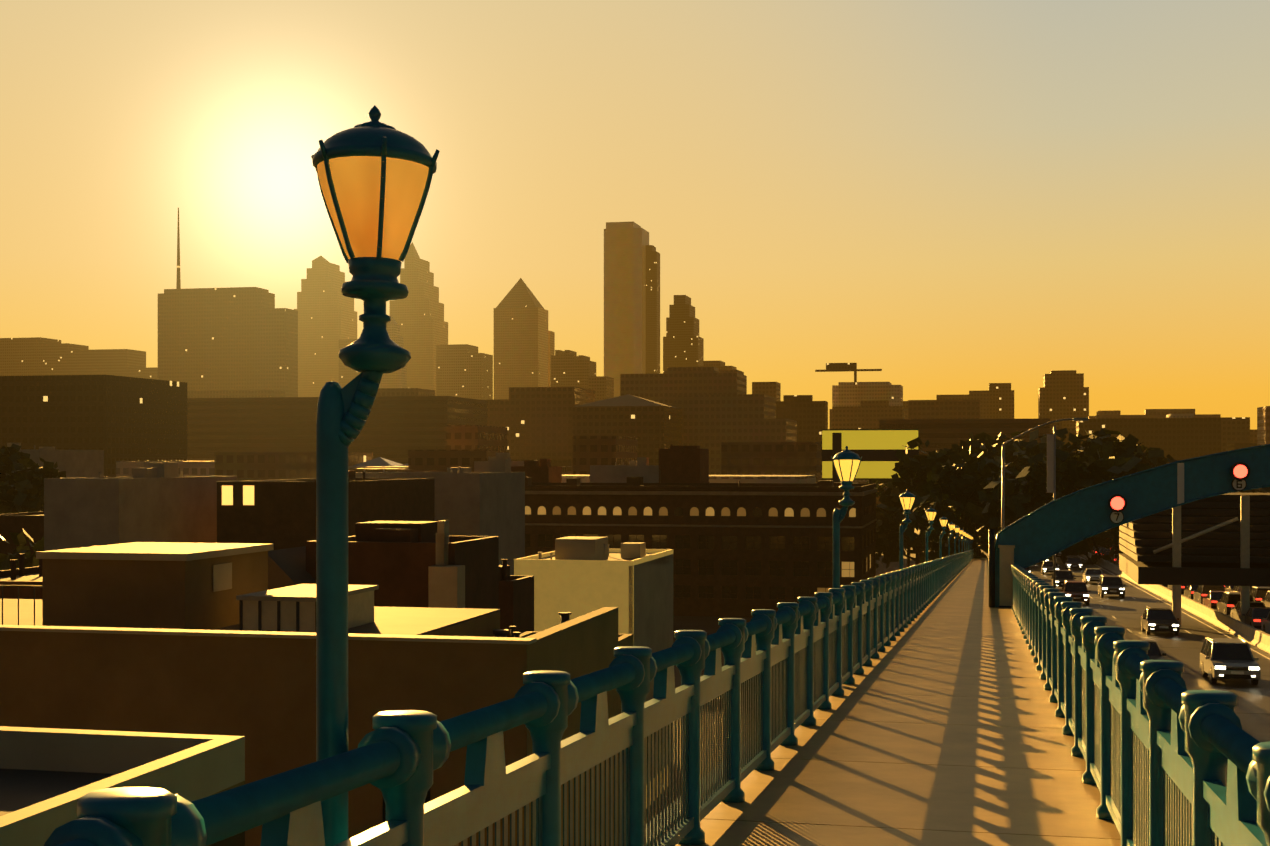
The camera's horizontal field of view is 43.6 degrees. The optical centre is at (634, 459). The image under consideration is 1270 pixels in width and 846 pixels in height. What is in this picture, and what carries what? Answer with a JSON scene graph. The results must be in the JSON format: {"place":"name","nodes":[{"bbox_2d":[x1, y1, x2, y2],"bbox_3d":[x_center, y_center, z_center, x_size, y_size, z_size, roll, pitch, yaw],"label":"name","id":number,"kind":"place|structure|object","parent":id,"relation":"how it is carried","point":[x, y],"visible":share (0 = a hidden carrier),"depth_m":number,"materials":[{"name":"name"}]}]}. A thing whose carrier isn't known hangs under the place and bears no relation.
{"place":"outdoors","nodes":[
{"label":"outdoors","id":0,"kind":"place"},
{"bbox_2d":[0,542,632,845],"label":"blocks","id":1,"kind":"structure","parent":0,"point":[186,671],"depth_m":32.82,"materials":[{"name":"beige paint"}]},
{"bbox_2d":[353,457,407,465],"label":"roof","id":2,"kind":"structure","parent":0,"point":[379,461],"depth_m":438.29,"materials":[{"name":"grey metal"}]},
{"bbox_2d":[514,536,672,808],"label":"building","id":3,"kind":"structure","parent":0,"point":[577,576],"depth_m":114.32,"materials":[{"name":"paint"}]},
{"bbox_2d":[0,208,1193,476],"bbox_3d":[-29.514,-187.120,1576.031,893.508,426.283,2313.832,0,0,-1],"label":"skyline","id":4,"kind":"structure","parent":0,"point":[118,418],"depth_m":622.63},
{"bbox_2d":[0,337,1256,482],"bbox_3d":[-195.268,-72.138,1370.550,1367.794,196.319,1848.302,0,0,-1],"label":"buildings","id":5,"kind":"structure","parent":0,"point":[580,415],"depth_m":937.46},
{"bbox_2d":[0,0,1269,428],"label":"sky","id":6,"kind":"structure","parent":0,"point":[941,197],"materials":[{"name":"orange"}]},
{"bbox_2d":[525,477,877,616],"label":"warehouse","id":7,"kind":"structure","parent":0,"point":[742,549],"depth_m":263.44,"materials":[{"name":"brick"}]},
{"bbox_2d":[646,547,987,823],"bbox_3d":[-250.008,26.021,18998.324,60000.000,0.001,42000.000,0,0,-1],"label":"ground","id":8,"kind":"structure","parent":0,"point":[709,625],"depth_m":248.16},
{"bbox_2d":[0,443,708,636],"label":"blocks","id":9,"kind":"structure","parent":8,"relation":"on","point":[452,537],"depth_m":161.73,"materials":[{"name":"brick"}]},
{"bbox_2d":[187,396,1049,503],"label":"buildings","id":10,"kind":"structure","parent":8,"relation":"on","point":[395,428],"depth_m":746.25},
{"bbox_2d":[0,428,1269,570],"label":"trees","id":11,"kind":"object","parent":8,"relation":"on","point":[958,486],"visible":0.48,"depth_m":225.07,"materials":[{"name":"green plant"}]},
{"bbox_2d":[158,242,1120,474],"bbox_3d":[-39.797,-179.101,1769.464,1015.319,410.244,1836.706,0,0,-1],"label":"tan building","id":12,"kind":"structure","parent":8,"relation":"on","point":[242,338],"depth_m":1641.57,"materials":[{"name":"beige concrete"}]},
{"bbox_2d":[562,475,867,483],"bbox_3d":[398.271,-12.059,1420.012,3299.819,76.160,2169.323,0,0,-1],"label":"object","id":13,"kind":"object","parent":8,"relation":"on","point":[756,478],"visible":0.02,"depth_m":333.77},
{"bbox_2d":[187,367,1269,490],"bbox_3d":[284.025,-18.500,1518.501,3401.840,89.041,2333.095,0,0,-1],"label":"buildings","id":14,"kind":"structure","parent":8,"relation":"on","point":[666,386],"depth_m":951.48,"materials":[{"name":"brown concrete"}]},
{"bbox_2d":[348,388,1249,505],"bbox_3d":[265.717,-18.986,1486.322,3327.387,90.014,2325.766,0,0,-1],"label":"buildings","id":15,"kind":"structure","parent":8,"relation":"on","point":[866,414],"depth_m":1117.44,"materials":[{"name":"brown concrete"}]},
{"bbox_2d":[821,429,918,566],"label":"billboard","id":16,"kind":"object","parent":8,"relation":"on","point":[876,449],"visible":0.5,"depth_m":327.12,"materials":[{"name":"yellow"}]},
{"bbox_2d":[539,395,1256,465],"bbox_3d":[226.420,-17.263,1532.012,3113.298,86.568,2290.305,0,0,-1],"label":"buildings","id":17,"kind":"structure","parent":8,"relation":"on","point":[1181,438],"depth_m":1048.92,"materials":[{"name":"brown concrete"}]},
{"bbox_2d":[1029,555,1269,786],"bbox_3d":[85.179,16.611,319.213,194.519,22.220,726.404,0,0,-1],"label":"road","id":18,"kind":"structure","parent":0,"point":[1251,708],"depth_m":92.39,"materials":[{"name":"grey asphalt"}]},
{"bbox_2d":[1041,561,1059,574],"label":"car","id":19,"kind":"object","parent":18,"relation":"on","point":[1046,566],"visible":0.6,"depth_m":176.17,"materials":[{"name":"grey metal"}]},
{"bbox_2d":[1051,569,1075,586],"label":"car","id":20,"kind":"object","parent":18,"relation":"on","point":[1062,576],"visible":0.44,"depth_m":144.20,"materials":[{"name":"black metal"}]},
{"bbox_2d":[1065,557,1082,569],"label":"car","id":21,"kind":"object","parent":18,"relation":"on","point":[1073,562],"visible":1,"depth_m":189.19,"materials":[{"name":"black metal"}]},
{"bbox_2d":[1061,580,1090,604],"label":"car","id":22,"kind":"object","parent":18,"relation":"on","point":[1077,591],"visible":0.85,"depth_m":122.61,"materials":[{"name":"black"}]},
{"bbox_2d":[1083,568,1104,583],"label":"car","id":23,"kind":"object","parent":18,"relation":"on","point":[1091,574],"visible":0.83,"depth_m":156.09,"materials":[{"name":"grey metal"}]},
{"bbox_2d":[1093,547,1105,554],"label":"car","id":24,"kind":"object","parent":18,"relation":"on","point":[1094,551],"visible":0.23,"depth_m":237.23,"materials":[{"name":"grey metal"}]},
{"bbox_2d":[1098,575,1125,597],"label":"car","id":25,"kind":"object","parent":18,"relation":"on","point":[1112,585],"visible":1,"depth_m":132.56,"materials":[{"name":"grey metal"}]},
{"bbox_2d":[1111,554,1118,563],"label":"car","id":26,"kind":"object","parent":18,"relation":"on","point":[1114,557],"visible":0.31,"depth_m":204.03,"materials":[{"name":"grey metal"}]},
{"bbox_2d":[1124,639,1165,659],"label":"sedan car","id":27,"kind":"object","parent":18,"relation":"on","point":[1154,652],"visible":0.25,"depth_m":71.90,"materials":[{"name":"grey"}]},
{"bbox_2d":[1141,608,1178,634],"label":"sedan car","id":28,"kind":"object","parent":18,"relation":"on","point":[1158,620],"visible":1,"depth_m":94.43,"materials":[{"name":"black metal"}]},
{"bbox_2d":[1081,552,1269,653],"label":"barrier","id":29,"kind":"object","parent":18,"relation":"on","point":[1259,639],"visible":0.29,"depth_m":104.56,"materials":[{"name":"beige concrete"}]},
{"bbox_2d":[1181,585,1187,593],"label":"car","id":30,"kind":"object","parent":18,"relation":"on","point":[1183,587],"depth_m":132.23,"materials":[{"name":"grey"}]},
{"bbox_2d":[1184,585,1197,599],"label":"car","id":31,"kind":"object","parent":18,"relation":"on","point":[1189,591],"visible":0.23,"depth_m":127.39,"materials":[{"name":"black metal"}]},
{"bbox_2d":[1119,493,1269,627],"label":"billboard","id":32,"kind":"object","parent":18,"relation":"on","point":[1222,540],"visible":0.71,"depth_m":100.97,"materials":[{"name":"brown"}]},
{"bbox_2d":[1193,585,1224,603],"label":"car","id":33,"kind":"object","parent":18,"relation":"on","point":[1200,592],"visible":0.35,"depth_m":120.64,"materials":[{"name":"grey metal"}]},
{"bbox_2d":[1203,591,1228,608],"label":"car","id":34,"kind":"object","parent":18,"relation":"on","point":[1211,598],"visible":0.48,"depth_m":115.38,"materials":[{"name":"grey metal"}]},
{"bbox_2d":[1224,586,1233,591],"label":"car","id":35,"kind":"object","parent":18,"relation":"on","point":[1227,588],"visible":0.12,"depth_m":130.76,"materials":[{"name":"black"}]},
{"bbox_2d":[1200,637,1260,684],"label":"suv","id":36,"kind":"object","parent":18,"relation":"on","point":[1227,658],"visible":1,"depth_m":68.65,"materials":[{"name":"grey metal"}]},
{"bbox_2d":[1217,591,1253,614],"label":"car","id":37,"kind":"object","parent":18,"relation":"on","point":[1227,602],"visible":0.6,"depth_m":107.92,"materials":[{"name":"black metal"}]},
{"bbox_2d":[1230,586,1261,591],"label":"car","id":38,"kind":"object","parent":18,"relation":"on","point":[1236,589],"visible":0.12,"depth_m":124.18,"materials":[{"name":"grey metal"}]},
{"bbox_2d":[1230,601,1265,620],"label":"car","id":39,"kind":"object","parent":18,"relation":"on","point":[1235,613],"visible":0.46,"depth_m":103.24,"materials":[{"name":"grey metal"}]},
{"bbox_2d":[1242,607,1269,628],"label":"car","id":40,"kind":"object","parent":18,"relation":"on","point":[1254,616],"visible":0.69,"depth_m":96.68,"materials":[{"name":"grey metal"}]},
{"bbox_2d":[1250,586,1269,601],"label":"car","id":41,"kind":"object","parent":18,"relation":"on","point":[1258,594],"visible":0.4,"depth_m":115.68,"materials":[{"name":"black metal"}]},
{"bbox_2d":[1261,611,1269,633],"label":"car","id":42,"kind":"object","parent":18,"relation":"on","point":[1265,625],"visible":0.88,"depth_m":92.75,"materials":[{"name":"grey metal"}]},
{"bbox_2d":[1261,591,1269,606],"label":"car","id":43,"kind":"object","parent":18,"relation":"on","point":[1266,601],"visible":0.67,"depth_m":111.53,"materials":[{"name":"grey metal"}]},
{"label":"walk supports","id":44,"kind":"object","parent":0,"visible":0},
{"bbox_2d":[646,558,1120,845],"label":"walkway","id":45,"kind":"structure","parent":44,"relation":"on","point":[939,723],"depth_m":13.08,"materials":[{"name":"concrete"}]},
{"bbox_2d":[311,105,439,845],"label":"lamp","id":46,"kind":"object","parent":45,"relation":"on","point":[374,175],"visible":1,"depth_m":4.51,"materials":[{"name":"teal metal"}]},
{"bbox_2d":[44,549,1269,845],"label":"railings","id":47,"kind":"object","parent":45,"relation":"on","point":[1158,747],"visible":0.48,"depth_m":7.30,"materials":[{"name":"teal metal"}]},
{"bbox_2d":[831,446,973,587],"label":"lamps","id":48,"kind":"object","parent":45,"relation":"attached to","point":[846,462],"visible":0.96,"depth_m":19.97,"materials":[{"name":"teal metal"}]},
{"bbox_2d":[989,529,1014,607],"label":"pillar","id":49,"kind":"structure","parent":45,"relation":"on","point":[1006,574],"depth_m":45.59,"materials":[{"name":"grey metal"}]},
{"bbox_2d":[1001,418,1087,588],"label":"street light","id":50,"kind":"object","parent":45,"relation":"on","point":[1051,463],"visible":0.85,"depth_m":118.04,"materials":[{"name":"grey"}]},
{"bbox_2d":[995,444,1269,606],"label":"arch","id":51,"kind":"structure","parent":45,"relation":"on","point":[1049,529],"depth_m":45.07,"materials":[{"name":"teal paint"}]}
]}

